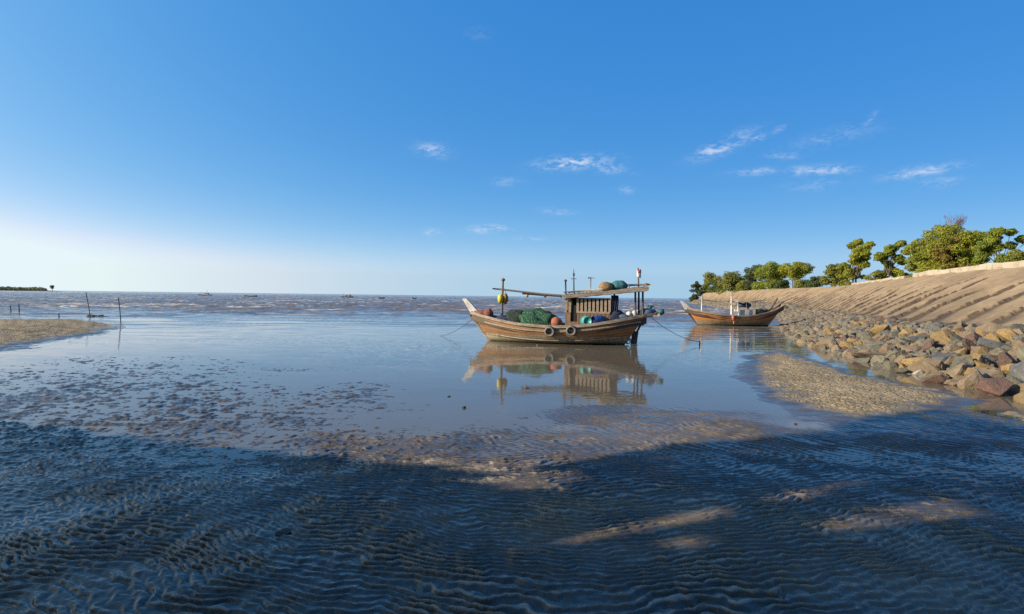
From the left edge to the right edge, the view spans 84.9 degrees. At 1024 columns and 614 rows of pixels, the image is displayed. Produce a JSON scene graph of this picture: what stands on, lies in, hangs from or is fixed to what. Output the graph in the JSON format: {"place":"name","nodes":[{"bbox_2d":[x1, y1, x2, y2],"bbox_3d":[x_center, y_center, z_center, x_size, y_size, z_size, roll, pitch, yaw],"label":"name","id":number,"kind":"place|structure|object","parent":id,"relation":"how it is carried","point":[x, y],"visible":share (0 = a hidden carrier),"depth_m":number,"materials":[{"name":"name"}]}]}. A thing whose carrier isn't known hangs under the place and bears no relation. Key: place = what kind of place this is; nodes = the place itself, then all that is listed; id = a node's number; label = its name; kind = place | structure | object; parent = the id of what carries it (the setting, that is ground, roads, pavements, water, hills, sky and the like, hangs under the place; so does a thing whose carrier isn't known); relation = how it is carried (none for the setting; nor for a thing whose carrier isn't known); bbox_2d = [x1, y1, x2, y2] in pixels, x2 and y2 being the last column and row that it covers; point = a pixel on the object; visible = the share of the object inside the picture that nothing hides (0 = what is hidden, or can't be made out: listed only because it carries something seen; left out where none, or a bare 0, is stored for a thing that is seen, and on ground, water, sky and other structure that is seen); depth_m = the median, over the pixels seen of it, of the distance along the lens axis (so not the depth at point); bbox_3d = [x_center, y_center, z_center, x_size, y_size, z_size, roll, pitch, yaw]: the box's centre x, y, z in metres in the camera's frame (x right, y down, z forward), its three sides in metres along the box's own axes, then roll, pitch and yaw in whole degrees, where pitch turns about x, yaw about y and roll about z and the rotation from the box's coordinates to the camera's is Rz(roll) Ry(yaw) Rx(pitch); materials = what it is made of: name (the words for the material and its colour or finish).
{"place":"outdoors","nodes":[
{"label":"outdoors","id":0,"kind":"place"},
{"bbox_2d":[0,290,64,291],"bbox_3d":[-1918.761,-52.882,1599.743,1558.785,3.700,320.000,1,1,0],"label":"headland","id":1,"kind":"structure","parent":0,"point":[25,290],"depth_m":1530.03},
{"bbox_2d":[0,286,46,290],"bbox_3d":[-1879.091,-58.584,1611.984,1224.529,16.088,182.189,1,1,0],"label":"wood","id":2,"kind":"object","parent":1,"relation":"on","point":[24,288],"visible":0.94,"depth_m":1535.42,"materials":[{"name":"green plant"}]},
{"bbox_2d":[0,315,1023,613],"bbox_3d":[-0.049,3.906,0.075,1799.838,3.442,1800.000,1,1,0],"label":"mud flat","id":3,"kind":"structure","parent":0,"point":[652,523],"depth_m":6.72,"materials":[{"name":"soil"}]},
{"bbox_2d":[275,528,291,535],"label":"stone","id":4,"kind":"object","parent":3,"relation":"on","point":[283,531],"visible":1,"depth_m":6.04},
{"bbox_2d":[857,357,869,362],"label":"boulder","id":5,"kind":"object","parent":3,"relation":"on","point":[865,360],"visible":0.43,"depth_m":23.63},
{"bbox_2d":[896,368,910,372],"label":"boulder","id":6,"kind":"object","parent":3,"relation":"on","point":[904,370],"visible":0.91,"depth_m":20.17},
{"bbox_2d":[921,374,949,383],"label":"boulder","id":7,"kind":"object","parent":3,"relation":"on","point":[938,379],"visible":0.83,"depth_m":17.72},
{"bbox_2d":[943,379,958,384],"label":"boulder","id":8,"kind":"object","parent":3,"relation":"on","point":[951,382],"visible":0.76,"depth_m":17.48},
{"bbox_2d":[976,377,1013,395],"bbox_3d":[13.583,2.256,15.742,0.646,0.557,0.768,0,1,-42],"label":"boulder","id":9,"kind":"object","parent":3,"relation":"on","point":[1000,386],"visible":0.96,"depth_m":15.63,"materials":[{"name":"stone"}]},
{"bbox_2d":[0,290,1023,613],"bbox_3d":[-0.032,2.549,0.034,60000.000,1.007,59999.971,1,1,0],"label":"sea water","id":10,"kind":"structure","parent":0,"point":[392,342],"depth_m":20.34,"materials":[{"name":"liquid"}]},
{"bbox_2d":[463,268,659,344],"bbox_3d":[2.618,0.102,31.836,11.320,4.666,3.293,1,1,12],"label":"fishing boat","id":11,"kind":"object","parent":10,"relation":"on","point":[608,331],"visible":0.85,"depth_m":30.59,"materials":[{"name":"brown paint"}]},
{"bbox_2d":[484,308,493,316],"bbox_3d":[-1.380,0.456,32.392,0.642,0.793,0.582,1,1,12],"label":"bundle","id":12,"kind":"object","parent":11,"relation":"on","point":[488,312],"visible":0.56,"depth_m":32.18,"materials":[{"name":"red fabric"}]},
{"bbox_2d":[503,291,507,303],"bbox_3d":[-0.375,-0.595,32.398,0.345,0.911,0.351,1,1,12],"label":"float","id":13,"kind":"object","parent":11,"relation":"hanging from","point":[505,298],"visible":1,"depth_m":32.28,"materials":[{"name":"yellow plastic"}]},
{"bbox_2d":[505,309,522,322],"bbox_3d":[0.322,0.734,32.175,1.787,1.186,1.882,1,1,12],"label":"fishing net","id":14,"kind":"object","parent":11,"relation":"on","point":[512,315],"visible":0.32,"depth_m":31.64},
{"bbox_2d":[518,307,562,324],"bbox_3d":[1.377,0.721,31.907,3.017,1.418,2.134,1,1,12],"label":"fishing net","id":15,"kind":"object","parent":11,"relation":"on","point":[540,316],"visible":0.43,"depth_m":31.15,"materials":[{"name":"fabric"}]},
{"bbox_2d":[544,326,554,336],"bbox_3d":[2.037,1.244,30.274,0.599,0.754,0.266,1,1,12],"label":"tyre","id":16,"kind":"object","parent":11,"relation":"hanging from","point":[546,330],"visible":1,"depth_m":30.20,"materials":[{"name":"rubber"}]},
{"bbox_2d":[551,317,561,324],"bbox_3d":[2.464,0.856,31.019,0.667,0.642,0.598,1,1,12],"label":"buoy bundle","id":17,"kind":"object","parent":11,"relation":"on","point":[556,321],"visible":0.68,"depth_m":30.79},
{"bbox_2d":[566,322,576,335],"bbox_3d":[3.178,1.188,30.035,0.599,0.754,0.266,1,1,12],"label":"tyre","id":18,"kind":"object","parent":11,"relation":"hanging from","point":[573,328],"visible":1,"depth_m":29.97,"materials":[{"name":"rubber"}]},
{"bbox_2d":[580,316,591,323],"bbox_3d":[4.016,0.749,30.306,0.551,0.551,0.515,1,1,-9],"label":"barrel","id":19,"kind":"object","parent":11,"relation":"on","point":[585,319],"visible":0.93,"depth_m":30.07,"materials":[{"name":"teal plastic"}]},
{"bbox_2d":[591,315,604,322],"bbox_3d":[4.652,0.709,30.217,0.633,0.510,0.510,0,1,-21],"label":"barrel","id":20,"kind":"object","parent":11,"relation":"on","point":[597,318],"visible":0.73,"depth_m":30.02,"materials":[{"name":"blue plastic"}]},
{"bbox_2d":[598,282,612,290],"bbox_3d":[5.172,-1.145,30.825,0.826,0.495,0.916,1,1,12],"label":"net bundle","id":21,"kind":"object","parent":11,"relation":"on","point":[606,286],"visible":0.93,"depth_m":30.48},
{"bbox_2d":[610,309,622,319],"bbox_3d":[5.625,0.463,30.468,0.884,0.734,0.717,1,1,12],"label":"tarpaulin","id":22,"kind":"object","parent":11,"relation":"on","point":[614,315],"visible":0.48,"depth_m":30.18,"materials":[{"name":"grey fabric"}]},
{"bbox_2d":[612,280,627,289],"bbox_3d":[5.932,-1.218,30.959,0.959,0.519,0.907,1,1,12],"label":"tarpaulin","id":23,"kind":"object","parent":11,"relation":"on","point":[620,284],"visible":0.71,"depth_m":30.60,"materials":[{"name":"teal fabric"}]},
{"bbox_2d":[639,308,655,313],"bbox_3d":[7.407,0.232,30.502,0.926,0.350,1.079,1,1,12],"label":"tarpaulin","id":24,"kind":"object","parent":11,"relation":"on","point":[647,310],"visible":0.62,"depth_m":30.14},
{"bbox_2d":[680,291,784,325],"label":"fishing boat","id":25,"kind":"object","parent":10,"relation":"on","point":[756,317],"visible":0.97,"depth_m":53.90,"materials":[{"name":"brown wood"}]},
{"bbox_2d":[0,0,1023,298],"label":"sky","id":26,"kind":"structure","parent":0,"point":[371,147],"materials":[{"name":"blue"}]},
{"bbox_2d":[699,266,1023,378],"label":"embankment","id":27,"kind":"structure","parent":0,"point":[978,297],"depth_m":43.96,"materials":[{"name":"concrete"}]},
{"bbox_2d":[689,281,703,301],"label":"tree","id":28,"kind":"object","parent":27,"relation":"on","point":[697,285],"visible":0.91,"depth_m":301.32,"materials":[{"name":"green plant"}]},
{"bbox_2d":[699,271,722,294],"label":"tree","id":29,"kind":"object","parent":27,"relation":"on","point":[711,278],"visible":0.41,"depth_m":300.96,"materials":[{"name":"green plant"}]},
{"bbox_2d":[708,282,725,292],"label":"bush","id":30,"kind":"object","parent":27,"relation":"on","point":[714,287],"visible":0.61,"depth_m":235.30,"materials":[{"name":"green plant"}]},
{"bbox_2d":[716,271,744,294],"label":"tree","id":31,"kind":"object","parent":27,"relation":"on","point":[731,281],"visible":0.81,"depth_m":205.56,"materials":[{"name":"green plant"}]},
{"bbox_2d":[732,280,746,292],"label":"bush","id":32,"kind":"object","parent":27,"relation":"on","point":[740,285],"visible":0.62,"depth_m":180.57,"materials":[{"name":"green plant"}]},
{"bbox_2d":[743,264,761,289],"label":"tree","id":33,"kind":"object","parent":27,"relation":"on","point":[749,276],"visible":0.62,"depth_m":173.11,"materials":[{"name":"green plant"}]},
{"bbox_2d":[751,281,767,290],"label":"bush","id":34,"kind":"object","parent":27,"relation":"on","point":[754,286],"visible":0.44,"depth_m":158.07,"materials":[{"name":"green plant"}]},
{"bbox_2d":[753,261,787,288],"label":"tree","id":35,"kind":"object","parent":27,"relation":"on","point":[770,273],"visible":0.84,"depth_m":148.98,"materials":[{"name":"green plant"}]},
{"bbox_2d":[773,279,789,288],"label":"bush","id":36,"kind":"object","parent":27,"relation":"on","point":[782,284],"visible":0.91,"depth_m":137.35,"materials":[{"name":"green plant"}]},
{"bbox_2d":[778,261,814,287],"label":"tree","id":37,"kind":"object","parent":27,"relation":"on","point":[795,271],"visible":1,"depth_m":131.57,"materials":[{"name":"green plant"}]},
{"bbox_2d":[794,279,805,287],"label":"bush","id":38,"kind":"object","parent":27,"relation":"on","point":[799,283],"visible":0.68,"depth_m":125.62,"materials":[{"name":"green plant"}]},
{"bbox_2d":[804,276,822,287],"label":"bush","id":39,"kind":"object","parent":27,"relation":"on","point":[812,281],"visible":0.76,"depth_m":120.41,"materials":[{"name":"green plant"}]},
{"bbox_2d":[814,339,831,348],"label":"boulder","id":40,"kind":"object","parent":27,"relation":"on","point":[821,342],"visible":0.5,"depth_m":29.80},
{"bbox_2d":[818,263,842,286],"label":"tree","id":41,"kind":"object","parent":27,"relation":"on","point":[831,272],"visible":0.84,"depth_m":112.21,"materials":[{"name":"green plant"}]},
{"bbox_2d":[828,341,838,348],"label":"boulder","id":42,"kind":"object","parent":27,"relation":"on","point":[831,344],"visible":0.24,"depth_m":29.29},
{"bbox_2d":[839,341,853,347],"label":"boulder","id":43,"kind":"object","parent":27,"relation":"on","point":[848,344],"visible":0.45,"depth_m":28.39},
{"bbox_2d":[838,275,855,285],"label":"bush","id":44,"kind":"object","parent":27,"relation":"on","point":[845,281],"visible":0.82,"depth_m":104.32,"materials":[{"name":"green plant"}]},
{"bbox_2d":[842,347,857,355],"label":"boulder","id":45,"kind":"object","parent":27,"relation":"on","point":[849,351],"visible":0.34,"depth_m":25.99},
{"bbox_2d":[835,238,875,282],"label":"tree","id":46,"kind":"object","parent":27,"relation":"on","point":[860,256],"visible":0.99,"depth_m":104.16,"materials":[{"name":"green plant"}]},
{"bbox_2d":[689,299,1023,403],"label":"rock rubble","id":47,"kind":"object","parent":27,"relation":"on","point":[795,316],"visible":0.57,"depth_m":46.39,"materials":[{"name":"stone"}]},
{"bbox_2d":[899,335,925,342],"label":"boulder","id":48,"kind":"object","parent":47,"relation":"on","point":[912,339],"visible":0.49,"depth_m":25.93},
{"bbox_2d":[860,334,873,341],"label":"boulder","id":49,"kind":"object","parent":27,"relation":"on","point":[866,337],"visible":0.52,"depth_m":29.35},
{"bbox_2d":[851,352,886,359],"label":"boulder","id":50,"kind":"object","parent":27,"relation":"on","point":[861,354],"visible":0.57,"depth_m":24.18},
{"bbox_2d":[867,345,880,350],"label":"boulder","id":51,"kind":"object","parent":27,"relation":"on","point":[877,347],"visible":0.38,"depth_m":26.14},
{"bbox_2d":[865,341,885,346],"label":"boulder","id":52,"kind":"object","parent":27,"relation":"on","point":[880,343],"visible":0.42,"depth_m":27.43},
{"bbox_2d":[863,269,889,280],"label":"bush","id":53,"kind":"object","parent":27,"relation":"on","point":[879,274],"visible":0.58,"depth_m":83.23,"materials":[{"name":"green plant"}]},
{"bbox_2d":[871,361,881,366],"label":"boulder","id":54,"kind":"object","parent":27,"relation":"on","point":[876,364],"visible":0.52,"depth_m":22.15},
{"bbox_2d":[869,324,889,333],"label":"boulder","id":55,"kind":"object","parent":27,"relation":"on","point":[877,329],"visible":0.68,"depth_m":31.75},
{"bbox_2d":[851,276,908,284],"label":"sea wall","id":56,"kind":"structure","parent":27,"relation":"on","point":[881,280],"depth_m":73.86,"materials":[{"name":"concrete"}]},
{"bbox_2d":[870,355,889,363],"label":"boulder","id":57,"kind":"object","parent":27,"relation":"on","point":[880,359],"visible":0.47,"depth_m":22.48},
{"bbox_2d":[878,333,890,340],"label":"boulder","id":58,"kind":"object","parent":27,"relation":"on","point":[883,337],"visible":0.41,"depth_m":28.37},
{"bbox_2d":[879,344,895,352],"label":"boulder","id":59,"kind":"object","parent":27,"relation":"on","point":[886,348],"visible":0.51,"depth_m":25.31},
{"bbox_2d":[882,360,898,369],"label":"boulder","id":60,"kind":"object","parent":27,"relation":"on","point":[889,365],"visible":0.66,"depth_m":21.16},
{"bbox_2d":[873,240,911,277],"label":"tree","id":61,"kind":"object","parent":27,"relation":"on","point":[890,251],"visible":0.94,"depth_m":82.05,"materials":[{"name":"green plant"}]},
{"bbox_2d":[887,350,907,361],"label":"boulder","id":62,"kind":"object","parent":27,"relation":"on","point":[893,356],"visible":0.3,"depth_m":22.28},
{"bbox_2d":[892,268,909,277],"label":"bush","id":63,"kind":"object","parent":27,"relation":"on","point":[898,271],"visible":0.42,"depth_m":70.78,"materials":[{"name":"green plant"}]},
{"bbox_2d":[894,354,912,364],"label":"boulder","id":64,"kind":"object","parent":27,"relation":"on","point":[898,359],"visible":0.3,"depth_m":21.61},
{"bbox_2d":[898,328,914,336],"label":"boulder","id":65,"kind":"object","parent":27,"relation":"on","point":[906,331],"visible":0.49,"depth_m":28.58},
{"bbox_2d":[901,345,920,351],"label":"boulder","id":66,"kind":"object","parent":27,"relation":"on","point":[906,348],"visible":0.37,"depth_m":24.21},
{"bbox_2d":[902,356,929,366],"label":"boulder","id":67,"kind":"object","parent":27,"relation":"on","point":[906,362],"visible":0.33,"depth_m":20.84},
{"bbox_2d":[903,237,933,276],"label":"tree","id":68,"kind":"object","parent":27,"relation":"on","point":[914,248],"visible":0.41,"depth_m":66.97,"materials":[{"name":"green plant"}]},
{"bbox_2d":[911,352,928,356],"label":"boulder","id":69,"kind":"object","parent":27,"relation":"on","point":[918,354],"visible":0.28,"depth_m":22.37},
{"bbox_2d":[907,357,940,373],"bbox_3d":[14.974,2.240,20.371,0.449,0.838,1.032,0,1,-43],"label":"boulder","id":70,"kind":"object","parent":27,"relation":"on","point":[914,366],"visible":0.41,"depth_m":20.30,"materials":[{"name":"stone"}]},
{"bbox_2d":[920,340,937,350],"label":"boulder","id":71,"kind":"object","parent":27,"relation":"on","point":[929,344],"visible":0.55,"depth_m":23.73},
{"bbox_2d":[922,361,940,372],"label":"boulder","id":72,"kind":"object","parent":27,"relation":"on","point":[927,366],"visible":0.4,"depth_m":19.68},
{"bbox_2d":[927,323,943,329],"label":"boulder","id":73,"kind":"object","parent":27,"relation":"on","point":[931,325],"visible":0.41,"depth_m":29.12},
{"bbox_2d":[930,330,954,338],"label":"boulder","id":74,"kind":"object","parent":27,"relation":"on","point":[939,333],"visible":0.41,"depth_m":25.44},
{"bbox_2d":[935,335,949,344],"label":"boulder","id":75,"kind":"object","parent":27,"relation":"on","point":[942,339],"visible":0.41,"depth_m":24.58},
{"bbox_2d":[926,352,960,362],"bbox_3d":[16.206,2.108,21.180,1.281,0.772,0.965,1,1,13],"label":"boulder","id":76,"kind":"object","parent":27,"relation":"on","point":[943,357],"visible":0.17,"depth_m":21.00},
{"bbox_2d":[930,234,966,269],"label":"tree","id":77,"kind":"object","parent":27,"relation":"on","point":[945,254],"visible":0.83,"depth_m":56.92,"materials":[{"name":"green plant"}]},
{"bbox_2d":[944,354,958,365],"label":"boulder","id":78,"kind":"object","parent":27,"relation":"on","point":[948,361],"visible":0.31,"depth_m":20.17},
{"bbox_2d":[944,343,961,351],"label":"boulder","id":79,"kind":"object","parent":27,"relation":"on","point":[951,347],"visible":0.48,"depth_m":22.37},
{"bbox_2d":[940,215,966,230],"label":"bare tree","id":80,"kind":"object","parent":27,"relation":"on","point":[960,221],"visible":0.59,"depth_m":65.42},
{"bbox_2d":[950,333,963,342],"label":"boulder","id":81,"kind":"object","parent":27,"relation":"on","point":[955,337],"visible":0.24,"depth_m":24.11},
{"bbox_2d":[946,362,971,377],"bbox_3d":[14.913,2.179,18.663,1.012,0.684,0.568,-3,5,-22],"label":"boulder","id":82,"kind":"object","parent":27,"relation":"on","point":[959,369],"visible":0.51,"depth_m":18.45,"materials":[{"name":"stone"}]},
{"bbox_2d":[950,347,967,355],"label":"boulder","id":83,"kind":"object","parent":27,"relation":"on","point":[963,351],"visible":0.23,"depth_m":21.45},
{"bbox_2d":[916,224,1003,271],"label":"tree","id":84,"kind":"object","parent":27,"relation":"on","point":[964,252],"visible":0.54,"depth_m":57.12,"materials":[{"name":"green plant"}]},
{"bbox_2d":[952,320,967,328],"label":"boulder","id":85,"kind":"object","parent":27,"relation":"on","point":[961,324],"visible":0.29,"depth_m":27.40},
{"bbox_2d":[949,355,974,369],"bbox_3d":[15.512,2.153,19.409,0.649,1.242,0.835,35,56,19],"label":"boulder","id":86,"kind":"object","parent":27,"relation":"on","point":[957,360],"visible":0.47,"depth_m":19.07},
{"bbox_2d":[959,331,971,337],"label":"boulder","id":87,"kind":"object","parent":27,"relation":"on","point":[963,334],"visible":0.28,"depth_m":24.40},
{"bbox_2d":[913,260,1023,276],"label":"sea wall","id":88,"kind":"structure","parent":27,"relation":"on","point":[989,266],"depth_m":46.46,"materials":[{"name":"concrete"}]},
{"bbox_2d":[962,338,976,354],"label":"boulder","id":89,"kind":"object","parent":27,"relation":"on","point":[968,343],"visible":0.55,"depth_m":21.63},
{"bbox_2d":[964,367,975,375],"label":"boulder","id":90,"kind":"object","parent":27,"relation":"on","point":[968,370],"visible":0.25,"depth_m":18.24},
{"bbox_2d":[957,369,984,388],"bbox_3d":[14.102,2.408,16.939,1.199,0.997,0.632,-3,0,-27],"label":"boulder","id":91,"kind":"object","parent":27,"relation":"on","point":[972,379],"visible":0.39,"depth_m":16.77,"materials":[{"name":"stone"}]},
{"bbox_2d":[965,332,981,342],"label":"boulder","id":92,"kind":"object","parent":27,"relation":"on","point":[974,336],"visible":0.34,"depth_m":23.17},
{"bbox_2d":[972,352,989,366],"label":"boulder","id":93,"kind":"object","parent":27,"relation":"on","point":[978,357],"visible":0.36,"depth_m":19.17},
{"bbox_2d":[976,346,988,353],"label":"boulder","id":94,"kind":"object","parent":27,"relation":"on","point":[982,350],"visible":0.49,"depth_m":20.85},
{"bbox_2d":[974,360,1000,369],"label":"boulder","id":95,"kind":"object","parent":27,"relation":"on","point":[978,364],"visible":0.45,"depth_m":18.69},
{"bbox_2d":[982,355,997,366],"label":"boulder","id":96,"kind":"object","parent":27,"relation":"on","point":[992,361],"visible":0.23,"depth_m":19.37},
{"bbox_2d":[982,333,999,341],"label":"boulder","id":97,"kind":"object","parent":27,"relation":"on","point":[991,336],"visible":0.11,"depth_m":22.32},
{"bbox_2d":[978,369,1005,377],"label":"boulder","id":98,"kind":"object","parent":27,"relation":"on","point":[989,373],"visible":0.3,"depth_m":17.28,"materials":[{"name":"stone"}]},
{"bbox_2d":[981,321,1004,337],"bbox_3d":[20.579,1.159,23.633,1.048,1.160,0.920,1,1,21],"label":"boulder","id":99,"kind":"object","parent":27,"relation":"on","point":[991,327],"visible":0.31,"depth_m":23.47,"materials":[{"name":"stone"}]},
{"bbox_2d":[976,337,1011,350],"bbox_3d":[18.652,1.560,21.485,1.504,0.568,0.945,7,11,12],"label":"boulder","id":100,"kind":"object","parent":27,"relation":"on","point":[989,344],"visible":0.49,"depth_m":21.30,"materials":[{"name":"stone"}]},
{"bbox_2d":[972,227,1023,264],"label":"tree","id":101,"kind":"object","parent":27,"relation":"on","point":[990,243],"visible":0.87,"depth_m":48.82,"materials":[{"name":"green plant"}]},
{"bbox_2d":[989,347,1008,356],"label":"boulder","id":102,"kind":"object","parent":27,"relation":"on","point":[995,351],"visible":0.45,"depth_m":20.24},
{"bbox_2d":[996,328,1018,341],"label":"boulder","id":103,"kind":"object","parent":27,"relation":"on","point":[1005,334],"visible":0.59,"depth_m":22.65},
{"bbox_2d":[1000,363,1014,373],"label":"boulder","id":104,"kind":"object","parent":27,"relation":"on","point":[1005,369],"visible":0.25,"depth_m":17.64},
{"bbox_2d":[998,351,1017,368],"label":"boulder","id":105,"kind":"object","parent":27,"relation":"on","point":[1004,358],"visible":0.53,"depth_m":18.62,"materials":[{"name":"stone"}]},
{"bbox_2d":[1004,250,1023,261],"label":"bush","id":106,"kind":"object","parent":27,"relation":"on","point":[1014,256],"visible":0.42,"depth_m":44.63,"materials":[{"name":"green plant"}]},
{"bbox_2d":[1006,375,1023,385],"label":"boulder","id":107,"kind":"object","parent":27,"relation":"on","point":[1014,380],"visible":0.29,"depth_m":16.02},
{"bbox_2d":[1009,361,1023,380],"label":"boulder","id":108,"kind":"object","parent":27,"relation":"on","point":[1016,370],"visible":0.59,"depth_m":16.75,"materials":[{"name":"stone"}]},
{"bbox_2d":[1009,324,1023,331],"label":"boulder","id":109,"kind":"object","parent":27,"relation":"on","point":[1017,326],"visible":0.43,"depth_m":24.18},
{"bbox_2d":[1010,383,1023,393],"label":"boulder","id":110,"kind":"object","parent":27,"relation":"on","point":[1017,389],"visible":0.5,"depth_m":15.67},
{"bbox_2d":[1011,336,1023,351],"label":"boulder","id":111,"kind":"object","parent":27,"relation":"on","point":[1016,343],"visible":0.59,"depth_m":20.16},
{"bbox_2d":[1016,347,1023,362],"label":"boulder","id":112,"kind":"object","parent":27,"relation":"on","point":[1019,354],"visible":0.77,"depth_m":18.92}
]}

